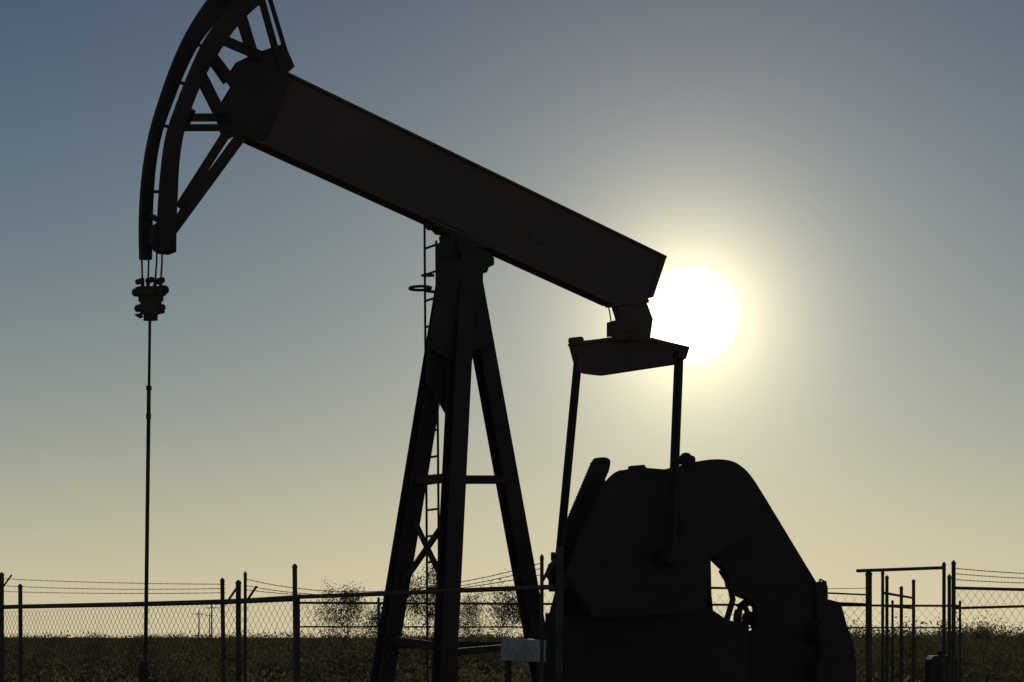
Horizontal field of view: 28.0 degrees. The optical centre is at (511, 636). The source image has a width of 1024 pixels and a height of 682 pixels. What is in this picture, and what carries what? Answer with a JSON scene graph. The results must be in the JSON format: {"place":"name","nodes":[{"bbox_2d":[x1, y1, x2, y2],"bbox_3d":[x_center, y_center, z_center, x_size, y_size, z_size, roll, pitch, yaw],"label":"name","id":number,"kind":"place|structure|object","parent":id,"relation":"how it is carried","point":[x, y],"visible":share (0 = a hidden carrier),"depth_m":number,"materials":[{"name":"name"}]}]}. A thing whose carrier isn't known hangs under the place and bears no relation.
{"place":"outdoors","nodes":[
{"label":"outdoors","id":0,"kind":"place"},
{"bbox_2d":[0,0,1023,637],"label":"sky","id":1,"kind":"structure","parent":0,"point":[831,192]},
{"bbox_2d":[4,638,1023,681],"bbox_3d":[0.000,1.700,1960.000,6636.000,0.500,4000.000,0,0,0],"label":"ground","id":2,"kind":"structure","parent":0,"point":[231,674],"depth_m":85.36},
{"bbox_2d":[139,661,149,681],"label":"wellhead","id":3,"kind":"object","parent":2,"relation":"on","point":[142,671],"visible":0.76,"depth_m":21.63,"materials":[{"name":"metal"}]},
{"bbox_2d":[198,611,199,639],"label":"utility pole","id":4,"kind":"object","parent":2,"relation":"on","point":[199,624],"visible":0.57,"depth_m":319.96,"materials":[{"name":"brown wood"}]},
{"bbox_2d":[0,547,563,681],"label":"chain link fence","id":5,"kind":"object","parent":2,"relation":"on","point":[238,601],"visible":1,"depth_m":18.52,"materials":[{"name":"metal"}]},
{"bbox_2d":[307,576,368,670],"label":"mesquite tree","id":6,"kind":"object","parent":2,"relation":"on","point":[343,599],"visible":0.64,"depth_m":94.99,"materials":[{"name":"green plant"}]},
{"bbox_2d":[349,599,413,670],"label":"mesquite tree","id":7,"kind":"object","parent":2,"relation":"on","point":[371,617],"visible":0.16,"depth_m":89.00,"materials":[{"name":"green plant"}]},
{"bbox_2d":[383,559,462,664],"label":"mesquite tree","id":8,"kind":"object","parent":2,"relation":"on","point":[413,599],"visible":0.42,"depth_m":99.91,"materials":[{"name":"green plant"}]},
{"bbox_2d":[433,592,491,662],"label":"mesquite tree","id":9,"kind":"object","parent":2,"relation":"on","point":[464,610],"visible":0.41,"depth_m":99.90,"materials":[{"name":"green plant"}]},
{"bbox_2d":[131,0,856,681],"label":"pump jack","id":10,"kind":"object","parent":2,"relation":"on","point":[683,520],"visible":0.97,"depth_m":24.20,"materials":[{"name":"brown paint"}]},
{"bbox_2d":[462,568,538,672],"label":"mesquite tree","id":11,"kind":"object","parent":2,"relation":"on","point":[508,609],"visible":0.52,"depth_m":92.14,"materials":[{"name":"green plant"}]},
{"bbox_2d":[4,610,1023,681],"bbox_3d":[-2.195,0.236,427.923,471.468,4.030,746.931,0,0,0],"label":"scrub","id":12,"kind":"object","parent":2,"relation":"on","point":[501,675],"visible":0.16,"depth_m":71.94,"materials":[{"name":"green plant"}]},
{"bbox_2d":[500,637,545,681],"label":"control box","id":13,"kind":"object","parent":2,"relation":"on","point":[517,648],"visible":0.82,"depth_m":22.12,"materials":[{"name":"grey metal"}]},
{"bbox_2d":[297,597,960,681],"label":"chain link fence","id":14,"kind":"object","parent":2,"relation":"on","point":[892,627],"visible":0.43,"depth_m":30.75,"materials":[{"name":"black metal"}]},
{"bbox_2d":[563,571,871,681],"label":"chain link fence","id":15,"kind":"object","parent":2,"relation":"on","point":[868,609],"visible":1,"depth_m":15.71,"materials":[{"name":"metal"}]},
{"bbox_2d":[885,575,888,681],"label":"pipe post","id":16,"kind":"object","parent":2,"relation":"on","point":[886,631],"visible":1,"depth_m":19.99,"materials":[{"name":"black metal"}]},
{"bbox_2d":[899,586,902,681],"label":"pipe post","id":17,"kind":"object","parent":2,"relation":"on","point":[901,635],"visible":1,"depth_m":23.98,"materials":[{"name":"black metal"}]},
{"bbox_2d":[856,562,950,681],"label":"pipe gate","id":18,"kind":"structure","parent":2,"relation":"on","point":[883,570],"depth_m":16.83,"materials":[{"name":"black metal"}]},
{"bbox_2d":[912,579,915,681],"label":"pipe post","id":19,"kind":"object","parent":2,"relation":"on","point":[913,631],"visible":1,"depth_m":20.98,"materials":[{"name":"black metal"}]},
{"bbox_2d":[925,651,957,681],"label":"valve cabinet","id":20,"kind":"object","parent":2,"relation":"on","point":[933,668],"visible":0.48,"depth_m":23.84,"materials":[{"name":"metal"}]},
{"bbox_2d":[966,621,995,655],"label":"mesquite tree","id":21,"kind":"object","parent":2,"relation":"on","point":[988,631],"visible":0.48,"depth_m":120.06,"materials":[{"name":"green plant"}]},
{"bbox_2d":[951,560,1023,681],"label":"chain link fence","id":22,"kind":"object","parent":2,"relation":"on","point":[954,587],"visible":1,"depth_m":17.03,"materials":[{"name":"metal"}]}
]}

